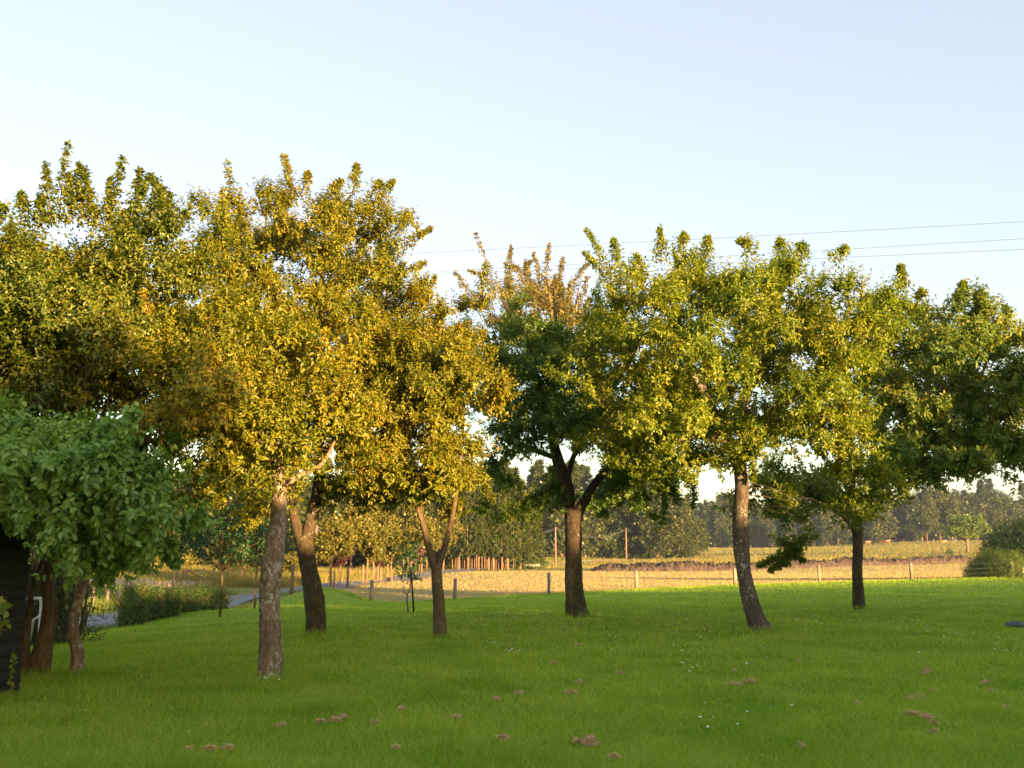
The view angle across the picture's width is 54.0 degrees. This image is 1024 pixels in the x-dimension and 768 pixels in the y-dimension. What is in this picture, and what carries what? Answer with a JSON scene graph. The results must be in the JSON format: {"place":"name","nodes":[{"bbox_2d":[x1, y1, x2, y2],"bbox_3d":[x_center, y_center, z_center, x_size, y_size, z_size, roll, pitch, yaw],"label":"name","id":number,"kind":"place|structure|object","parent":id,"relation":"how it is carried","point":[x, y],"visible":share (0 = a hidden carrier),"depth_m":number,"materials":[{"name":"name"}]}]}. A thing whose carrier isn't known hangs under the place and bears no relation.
{"place":"outdoors","nodes":[
{"label":"outdoors","id":0,"kind":"place"},
{"bbox_2d":[58,582,237,616],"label":"verge grass","id":1,"kind":"structure","parent":0,"point":[112,605],"depth_m":46.62,"materials":[{"name":"plant"}]},
{"bbox_2d":[59,562,402,587],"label":"meadow grass","id":2,"kind":"structure","parent":0,"point":[247,579],"depth_m":77.67,"materials":[{"name":"plant"}]},
{"bbox_2d":[58,568,487,628],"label":"road","id":3,"kind":"structure","parent":0,"point":[239,599],"depth_m":61.29,"materials":[{"name":"asphalt"}]},
{"bbox_2d":[0,576,1023,767],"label":"lawn","id":4,"kind":"structure","parent":0,"point":[297,597],"depth_m":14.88,"materials":[{"name":"plant"}]},
{"bbox_2d":[0,596,12,633],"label":"shrub","id":5,"kind":"object","parent":4,"relation":"on","point":[4,605],"visible":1,"depth_m":6.28,"materials":[{"name":"green plant"}]},
{"bbox_2d":[7,652,17,693],"bbox_3d":[-5.528,3.215,11.112,0.088,0.504,0.080,-7,-12,39],"label":"climbing plant","id":6,"kind":"object","parent":4,"relation":"on","point":[12,670],"visible":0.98,"depth_m":11.11,"materials":[{"name":"green plant"}]},
{"bbox_2d":[0,522,30,694],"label":"shed","id":7,"kind":"structure","parent":4,"relation":"on","point":[14,563],"depth_m":11.37,"materials":[{"name":"wood"}]},
{"bbox_2d":[26,538,115,645],"bbox_3d":[-9.357,3.570,19.611,2.838,3.420,4.809,5,-11,-31],"label":"hedge","id":8,"kind":"object","parent":4,"relation":"on","point":[63,599],"visible":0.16,"depth_m":18.77,"materials":[{"name":"green plant"}]},
{"bbox_2d":[0,139,225,676],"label":"pear tree","id":9,"kind":"object","parent":4,"relation":"on","point":[53,356],"visible":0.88,"depth_m":12.98,"materials":[{"name":"green plant"}]},
{"bbox_2d":[0,377,229,675],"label":"lilac tree","id":10,"kind":"object","parent":4,"relation":"on","point":[83,496],"visible":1,"depth_m":10.18,"materials":[{"name":"green plant"}]},
{"bbox_2d":[103,574,169,627],"bbox_3d":[-10.327,5.971,27.420,1.039,1.670,1.593,-8,-12,40],"label":"roadside shrub","id":11,"kind":"object","parent":4,"relation":"on","point":[124,613],"visible":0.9,"depth_m":27.33,"materials":[{"name":"green plant"}]},
{"bbox_2d":[133,576,172,621],"bbox_3d":[-10.341,6.275,28.908,1.272,1.470,1.158,6,-11,-35],"label":"roadside shrub","id":12,"kind":"object","parent":4,"relation":"on","point":[155,613],"visible":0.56,"depth_m":28.83,"materials":[{"name":"green plant"}]},
{"bbox_2d":[155,581,188,617],"bbox_3d":[-10.141,6.474,29.906,1.127,1.271,1.141,-5,-11,31],"label":"roadside shrub","id":13,"kind":"object","parent":4,"relation":"on","point":[173,608],"visible":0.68,"depth_m":29.83,"materials":[{"name":"green plant"}]},
{"bbox_2d":[153,583,205,613],"bbox_3d":[-10.215,6.765,31.280,1.273,1.110,1.436,-4,-10,23],"label":"roadside shrub","id":14,"kind":"object","parent":4,"relation":"on","point":[191,602],"visible":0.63,"depth_m":31.28,"materials":[{"name":"green plant"}]},
{"bbox_2d":[188,583,231,611],"bbox_3d":[-10.021,7.162,33.272,1.408,1.163,1.289,-7,-12,39],"label":"roadside shrub","id":15,"kind":"object","parent":4,"relation":"on","point":[209,602],"visible":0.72,"depth_m":33.26,"materials":[{"name":"green plant"}]},
{"bbox_2d":[198,584,235,609],"bbox_3d":[-10.443,7.642,35.433,1.484,1.164,1.233,-6,-11,33],"label":"roadside shrub","id":16,"kind":"object","parent":4,"relation":"on","point":[225,603],"visible":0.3,"depth_m":35.27,"materials":[{"name":"green plant"}]},
{"bbox_2d":[179,488,268,616],"bbox_3d":[-7.824,4.577,27.200,2.729,3.622,2.396,-3,-10,19],"label":"sapling","id":17,"kind":"object","parent":4,"relation":"on","point":[223,532],"visible":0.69,"depth_m":27.21,"materials":[{"name":"green plant"}]},
{"bbox_2d":[82,261,398,679],"bbox_3d":[-3.706,1.129,12.467,4.270,5.315,4.969,0,-9,0],"label":"apple tree","id":18,"kind":"object","parent":4,"relation":"on","point":[217,393],"visible":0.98,"depth_m":12.06,"materials":[{"name":"yellow plant"}]},
{"bbox_2d":[218,503,293,608],"bbox_3d":[-8.589,5.601,33.953,2.519,4.097,2.984,0,-9,0],"label":"sapling","id":19,"kind":"object","parent":4,"relation":"on","point":[256,549],"visible":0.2,"depth_m":33.57,"materials":[{"name":"green plant"}]},
{"bbox_2d":[112,153,436,635],"bbox_3d":[-4.528,0.124,19.752,6.537,9.697,7.313,0,-9,0],"label":"apple tree","id":20,"kind":"object","parent":4,"relation":"on","point":[284,234],"visible":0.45,"depth_m":18.90,"materials":[{"name":"yellow plant"}]},
{"bbox_2d":[386,524,427,611],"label":"staked sapling","id":21,"kind":"object","parent":4,"relation":"on","point":[410,552],"visible":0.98,"depth_m":26.01,"materials":[{"name":"green plant"}]},
{"bbox_2d":[330,262,522,637],"bbox_3d":[-1.800,1.292,18.461,3.616,6.870,5.428,1,-9,-8],"label":"apple tree","id":22,"kind":"object","parent":4,"relation":"on","point":[438,371],"visible":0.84,"depth_m":17.52,"materials":[{"name":"yellow plant"}]},
{"bbox_2d":[453,232,595,394],"bbox_3d":[0.672,0.924,26.839,3.890,10.224,4.147,7,-11,-36],"label":"fruit tree","id":23,"kind":"object","parent":4,"relation":"on","point":[543,293],"visible":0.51,"depth_m":27.20,"materials":[{"name":"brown plant"}]},
{"bbox_2d":[448,279,720,617],"bbox_3d":[1.875,1.469,23.251,6.884,8.046,6.519,0,-9,0],"label":"apple tree","id":24,"kind":"object","parent":4,"relation":"on","point":[543,410],"visible":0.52,"depth_m":23.03,"materials":[{"name":"green plant"}]},
{"bbox_2d":[581,734,600,747],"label":"clippings clump","id":25,"kind":"object","parent":4,"relation":"on","point":[589,739],"visible":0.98,"depth_m":8.23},
{"bbox_2d":[369,561,1014,600],"bbox_3d":[10.787,10.049,51.279,35.663,1.838,3.552,3,-9,-16],"label":"fence","id":26,"kind":"object","parent":4,"relation":"on","point":[455,592],"visible":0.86,"depth_m":49.79,"materials":[{"name":"brown wood"}]},
{"bbox_2d":[536,223,932,631],"bbox_3d":[4.422,0.798,19.587,7.984,8.283,7.259,0,-9,0],"label":"apple tree","id":27,"kind":"object","parent":4,"relation":"on","point":[678,402],"visible":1,"depth_m":18.87,"materials":[{"name":"green plant"}]},
{"bbox_2d":[709,262,1023,609],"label":"walnut tree","id":28,"kind":"object","parent":4,"relation":"on","point":[980,439],"visible":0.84,"depth_m":25.20,"materials":[{"name":"green plant"}]},
{"bbox_2d":[0,0,1023,540],"label":"sky","id":29,"kind":"structure","parent":0,"point":[523,124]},
{"bbox_2d":[30,540,1015,632],"bbox_3d":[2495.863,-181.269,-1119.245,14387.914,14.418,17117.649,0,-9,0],"label":"pasture","id":30,"kind":"structure","parent":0,"point":[245,591],"depth_m":220.26,"materials":[{"name":"plant"}]},
{"bbox_2d":[65,575,157,588],"bbox_3d":[-24.703,12.201,61.850,5.960,1.054,2.772,2,-9,-15],"label":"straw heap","id":31,"kind":"object","parent":30,"relation":"on","point":[136,580],"visible":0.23,"depth_m":61.73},
{"bbox_2d":[157,487,196,556],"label":"broadleaf tree","id":32,"kind":"object","parent":30,"relation":"on","point":[179,534],"visible":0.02,"depth_m":100.90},
{"bbox_2d":[57,589,302,633],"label":"roadside grass","id":33,"kind":"structure","parent":30,"relation":"on","point":[108,626],"depth_m":38.01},
{"bbox_2d":[181,552,202,567],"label":"bush","id":34,"kind":"object","parent":30,"relation":"on","point":[190,560],"visible":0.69,"depth_m":93.85,"materials":[{"name":"yellow plant"}]},
{"bbox_2d":[172,568,241,586],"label":"fence","id":35,"kind":"object","parent":30,"relation":"on","point":[203,569],"visible":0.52,"depth_m":68.77,"materials":[{"name":"brown wood"}]},
{"bbox_2d":[176,470,265,566],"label":"broadleaf tree","id":36,"kind":"object","parent":30,"relation":"on","point":[188,549],"visible":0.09,"depth_m":99.63,"materials":[{"name":"plant"}]},
{"bbox_2d":[190,474,306,568],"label":"broadleaf tree","id":37,"kind":"object","parent":30,"relation":"on","point":[231,498],"visible":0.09,"depth_m":98.94,"materials":[{"name":"plant"}]},
{"bbox_2d":[282,551,299,573],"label":"bush","id":38,"kind":"object","parent":30,"relation":"on","point":[290,560],"visible":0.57,"depth_m":87.82,"materials":[{"name":"yellow plant"}]},
{"bbox_2d":[288,483,335,555],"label":"broadleaf tree","id":39,"kind":"object","parent":30,"relation":"on","point":[303,507],"visible":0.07,"depth_m":141.19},
{"bbox_2d":[317,454,361,567],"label":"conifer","id":40,"kind":"object","parent":30,"relation":"on","point":[337,464],"visible":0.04,"depth_m":148.08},
{"bbox_2d":[323,503,371,575],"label":"roadside tree","id":41,"kind":"object","parent":30,"relation":"on","point":[350,519],"visible":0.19,"depth_m":88.76,"materials":[{"name":"yellow plant"}]},
{"bbox_2d":[317,480,387,567],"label":"broadleaf tree","id":42,"kind":"object","parent":30,"relation":"on","point":[355,560],"visible":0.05,"depth_m":143.01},
{"bbox_2d":[283,559,426,594],"bbox_3d":[-10.878,15.422,83.627,1.614,2.369,86.165,0,-9,-1],"label":"fence","id":43,"kind":"object","parent":30,"relation":"on","point":[292,580],"visible":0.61,"depth_m":64.80,"materials":[{"name":"brown wood"}]},
{"bbox_2d":[361,503,397,568],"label":"roadside tree","id":44,"kind":"object","parent":30,"relation":"on","point":[379,520],"visible":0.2,"depth_m":108.12,"materials":[{"name":"yellow plant"}]},
{"bbox_2d":[392,504,433,570],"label":"roadside tree","id":45,"kind":"object","parent":30,"relation":"on","point":[403,515],"visible":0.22,"depth_m":118.46,"materials":[{"name":"yellow plant"}]},
{"bbox_2d":[418,495,451,568],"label":"conifer","id":46,"kind":"object","parent":30,"relation":"on","point":[432,507],"visible":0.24,"depth_m":135.24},
{"bbox_2d":[430,507,464,569],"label":"roadside tree","id":47,"kind":"object","parent":30,"relation":"on","point":[457,528],"visible":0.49,"depth_m":119.88,"materials":[{"name":"yellow plant"}]},
{"bbox_2d":[453,489,469,568],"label":"conifer","id":48,"kind":"object","parent":30,"relation":"on","point":[459,537],"visible":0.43,"depth_m":131.43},
{"bbox_2d":[457,479,475,558],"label":"conifer","id":49,"kind":"object","parent":30,"relation":"on","point":[467,522],"visible":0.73,"depth_m":130.65,"materials":[{"name":"plant"}]},
{"bbox_2d":[467,466,485,567],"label":"conifer","id":50,"kind":"object","parent":30,"relation":"on","point":[474,497],"visible":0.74,"depth_m":130.53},
{"bbox_2d":[468,465,488,557],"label":"conifer","id":51,"kind":"object","parent":30,"relation":"on","point":[475,525],"visible":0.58,"depth_m":130.59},
{"bbox_2d":[458,557,508,569],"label":"fence","id":52,"kind":"object","parent":30,"relation":"on","point":[483,562],"visible":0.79,"depth_m":120.04,"materials":[{"name":"brown wood"}]},
{"bbox_2d":[475,466,492,567],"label":"conifer","id":53,"kind":"object","parent":30,"relation":"on","point":[487,517],"visible":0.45,"depth_m":131.03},
{"bbox_2d":[483,467,497,568],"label":"conifer","id":54,"kind":"object","parent":30,"relation":"on","point":[491,485],"visible":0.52,"depth_m":131.11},
{"bbox_2d":[492,470,511,557],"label":"conifer","id":55,"kind":"object","parent":30,"relation":"on","point":[503,533],"visible":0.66,"depth_m":130.89,"materials":[{"name":"plant"}]},
{"bbox_2d":[498,472,513,568],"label":"conifer","id":56,"kind":"object","parent":30,"relation":"on","point":[510,537],"visible":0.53,"depth_m":131.36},
{"bbox_2d":[507,475,521,568],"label":"conifer","id":57,"kind":"object","parent":30,"relation":"on","point":[513,550],"visible":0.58,"depth_m":131.46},
{"bbox_2d":[503,475,540,568],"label":"conifer","id":58,"kind":"object","parent":30,"relation":"on","point":[527,552],"visible":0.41,"depth_m":132.47,"materials":[{"name":"plant"}]},
{"bbox_2d":[519,494,545,568],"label":"conifer","id":59,"kind":"object","parent":30,"relation":"on","point":[536,543],"visible":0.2,"depth_m":139.31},
{"bbox_2d":[533,497,548,567],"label":"conifer","id":60,"kind":"object","parent":30,"relation":"on","point":[542,532],"visible":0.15,"depth_m":154.69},
{"bbox_2d":[530,463,552,554],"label":"conifer","id":61,"kind":"object","parent":30,"relation":"on","point":[537,472],"visible":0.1,"depth_m":243.47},
{"bbox_2d":[543,476,564,557],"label":"conifer","id":62,"kind":"object","parent":30,"relation":"on","point":[551,555],"visible":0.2,"depth_m":235.01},
{"bbox_2d":[534,481,590,556],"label":"broadleaf tree","id":63,"kind":"object","parent":30,"relation":"on","point":[553,520],"visible":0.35,"depth_m":232.19,"materials":[{"name":"plant"}]},
{"bbox_2d":[560,459,590,557],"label":"conifer","id":64,"kind":"object","parent":30,"relation":"on","point":[574,478],"visible":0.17,"depth_m":241.60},
{"bbox_2d":[573,463,588,491],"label":"conifer","id":65,"kind":"object","parent":30,"relation":"on","point":[582,476],"visible":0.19,"depth_m":263.17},
{"bbox_2d":[553,504,617,558],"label":"broadleaf tree","id":66,"kind":"object","parent":30,"relation":"on","point":[594,541],"visible":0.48,"depth_m":234.88,"materials":[{"name":"plant"}]},
{"bbox_2d":[591,468,612,557],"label":"conifer","id":67,"kind":"object","parent":30,"relation":"on","point":[599,551],"visible":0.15,"depth_m":244.95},
{"bbox_2d":[601,489,635,558],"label":"conifer","id":68,"kind":"object","parent":30,"relation":"on","point":[621,537],"visible":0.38,"depth_m":241.62,"materials":[{"name":"plant"}]},
{"bbox_2d":[604,499,640,558],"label":"conifer","id":69,"kind":"object","parent":30,"relation":"on","point":[613,526],"visible":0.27,"depth_m":242.22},
{"bbox_2d":[621,484,662,558],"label":"conifer","id":70,"kind":"object","parent":30,"relation":"on","point":[642,551],"visible":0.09,"depth_m":240.36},
{"bbox_2d":[637,482,663,558],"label":"conifer","id":71,"kind":"object","parent":30,"relation":"on","point":[650,556],"visible":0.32,"depth_m":238.19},
{"bbox_2d":[622,499,690,558],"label":"broadleaf tree","id":72,"kind":"object","parent":30,"relation":"on","point":[669,537],"visible":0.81,"depth_m":236.68,"materials":[{"name":"plant"}]},
{"bbox_2d":[658,504,696,554],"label":"broadleaf tree","id":73,"kind":"object","parent":30,"relation":"on","point":[674,514],"visible":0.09,"depth_m":244.42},
{"bbox_2d":[669,498,696,557],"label":"conifer","id":74,"kind":"object","parent":30,"relation":"on","point":[683,552],"visible":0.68,"depth_m":240.19,"materials":[{"name":"plant"}]},
{"bbox_2d":[676,515,712,556],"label":"broadleaf tree","id":75,"kind":"object","parent":30,"relation":"on","point":[699,537],"visible":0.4,"depth_m":244.79,"materials":[{"name":"plant"}]},
{"bbox_2d":[701,499,712,547],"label":"conifer","id":76,"kind":"object","parent":30,"relation":"on","point":[705,511],"visible":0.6,"depth_m":398.86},
{"bbox_2d":[708,504,721,547],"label":"conifer","id":77,"kind":"object","parent":30,"relation":"on","point":[713,513],"visible":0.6,"depth_m":399.92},
{"bbox_2d":[711,501,730,547],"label":"conifer","id":78,"kind":"object","parent":30,"relation":"on","point":[718,538],"visible":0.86,"depth_m":394.89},
{"bbox_2d":[723,492,733,547],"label":"conifer","id":79,"kind":"object","parent":30,"relation":"on","point":[728,518],"visible":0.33,"depth_m":399.67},
{"bbox_2d":[748,502,762,547],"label":"conifer","id":80,"kind":"object","parent":30,"relation":"on","point":[753,518],"visible":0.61,"depth_m":399.16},
{"bbox_2d":[752,507,767,547],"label":"conifer","id":81,"kind":"object","parent":30,"relation":"on","point":[759,523],"visible":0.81,"depth_m":397.22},
{"bbox_2d":[537,540,997,567],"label":"pasture grass","id":82,"kind":"structure","parent":30,"relation":"on","point":[730,559],"depth_m":236.61,"materials":[{"name":"plant"}]},
{"bbox_2d":[762,503,776,547],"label":"conifer","id":83,"kind":"object","parent":30,"relation":"on","point":[769,526],"visible":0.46,"depth_m":398.50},
{"bbox_2d":[588,555,975,570],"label":"earth bank","id":84,"kind":"structure","parent":30,"relation":"on","point":[687,565],"depth_m":131.02,"materials":[{"name":"soil"}]},
{"bbox_2d":[812,508,823,545],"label":"conifer","id":85,"kind":"object","parent":30,"relation":"on","point":[817,520],"visible":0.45,"depth_m":400.79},
{"bbox_2d":[799,510,838,545],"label":"broadleaf tree","id":86,"kind":"object","parent":30,"relation":"on","point":[835,526],"visible":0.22,"depth_m":404.18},
{"bbox_2d":[819,510,835,545],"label":"conifer","id":87,"kind":"object","parent":30,"relation":"on","point":[824,521],"visible":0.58,"depth_m":396.63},
{"bbox_2d":[832,513,851,544],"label":"broadleaf tree","id":88,"kind":"object","parent":30,"relation":"on","point":[844,533],"visible":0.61,"depth_m":406.04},
{"bbox_2d":[863,503,900,542],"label":"broadleaf tree","id":89,"kind":"object","parent":30,"relation":"on","point":[890,531],"visible":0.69,"depth_m":402.17,"materials":[{"name":"plant"}]},
{"bbox_2d":[897,509,930,541],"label":"broadleaf tree","id":90,"kind":"object","parent":30,"relation":"on","point":[910,528],"visible":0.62,"depth_m":402.66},
{"bbox_2d":[894,493,945,540],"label":"broadleaf tree","id":91,"kind":"object","parent":30,"relation":"on","point":[908,508],"visible":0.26,"depth_m":402.73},
{"bbox_2d":[912,494,941,544],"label":"broadleaf tree","id":92,"kind":"object","parent":30,"relation":"on","point":[925,512],"visible":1,"depth_m":326.08,"materials":[{"name":"plant"}]},
{"bbox_2d":[925,492,949,543],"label":"broadleaf tree","id":93,"kind":"object","parent":30,"relation":"on","point":[939,499],"visible":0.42,"depth_m":335.96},
{"bbox_2d":[921,487,956,539],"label":"broadleaf tree","id":94,"kind":"object","parent":30,"relation":"on","point":[935,491],"visible":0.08,"depth_m":404.36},
{"bbox_2d":[939,498,963,542],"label":"broadleaf tree","id":95,"kind":"object","parent":30,"relation":"on","point":[950,509],"visible":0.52,"depth_m":331.86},
{"bbox_2d":[941,491,969,540],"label":"broadleaf tree","id":96,"kind":"object","parent":30,"relation":"on","point":[960,503],"visible":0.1,"depth_m":406.88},
{"bbox_2d":[942,513,993,552],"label":"lone tree","id":97,"kind":"object","parent":30,"relation":"on","point":[966,527],"visible":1,"depth_m":211.39,"materials":[{"name":"green plant"}]},
{"bbox_2d":[960,495,992,539],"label":"broadleaf tree","id":98,"kind":"object","parent":30,"relation":"on","point":[971,502],"visible":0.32,"depth_m":406.23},
{"bbox_2d":[973,479,989,540],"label":"conifer","id":99,"kind":"object","parent":30,"relation":"on","point":[981,487],"visible":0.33,"depth_m":414.17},
{"bbox_2d":[986,508,1005,533],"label":"broadleaf tree","id":100,"kind":"object","parent":30,"relation":"on","point":[994,517],"visible":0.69,"depth_m":346.18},
{"bbox_2d":[970,489,1023,536],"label":"broadleaf tree","id":101,"kind":"object","parent":30,"relation":"on","point":[992,498],"visible":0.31,"depth_m":405.26,"materials":[{"name":"plant"}]},
{"bbox_2d":[987,498,1022,532],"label":"broadleaf tree","id":102,"kind":"object","parent":30,"relation":"on","point":[1011,512],"visible":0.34,"depth_m":402.66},
{"bbox_2d":[322,564,997,601],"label":"hay field","id":103,"kind":"structure","parent":0,"point":[563,578],"depth_m":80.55,"materials":[{"name":"plant"}]},
{"bbox_2d":[313,513,357,586],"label":"roadside tree","id":104,"kind":"object","parent":103,"relation":"on","point":[339,539],"visible":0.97,"depth_m":64.46,"materials":[{"name":"yellow plant"}]},
{"bbox_2d":[328,541,353,584],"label":"purple plum","id":105,"kind":"object","parent":103,"relation":"on","point":[338,561],"visible":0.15,"depth_m":67.75,"materials":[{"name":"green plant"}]},
{"bbox_2d":[350,515,391,582],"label":"roadside tree","id":106,"kind":"object","parent":103,"relation":"on","point":[370,539],"visible":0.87,"depth_m":70.66,"materials":[{"name":"yellow plant"}]},
{"bbox_2d":[377,521,411,580],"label":"roadside tree","id":107,"kind":"object","parent":103,"relation":"on","point":[392,540],"visible":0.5,"depth_m":80.36,"materials":[{"name":"yellow plant"}]},
{"bbox_2d":[403,515,441,571],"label":"roadside tree","id":108,"kind":"object","parent":103,"relation":"on","point":[434,536],"visible":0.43,"depth_m":102.16,"materials":[{"name":"yellow plant"}]},
{"bbox_2d":[960,547,1023,578],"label":"bush","id":109,"kind":"object","parent":103,"relation":"on","point":[991,567],"visible":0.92,"depth_m":56.89,"materials":[{"name":"green plant"}]},
{"bbox_2d":[976,515,1023,572],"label":"bush","id":110,"kind":"object","parent":103,"relation":"on","point":[1003,539],"visible":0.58,"depth_m":58.98,"materials":[{"name":"green plant"}]},
{"bbox_2d":[406,221,1023,253],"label":"power line","id":111,"kind":"object","parent":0,"point":[731,237],"visible":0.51,"depth_m":54.78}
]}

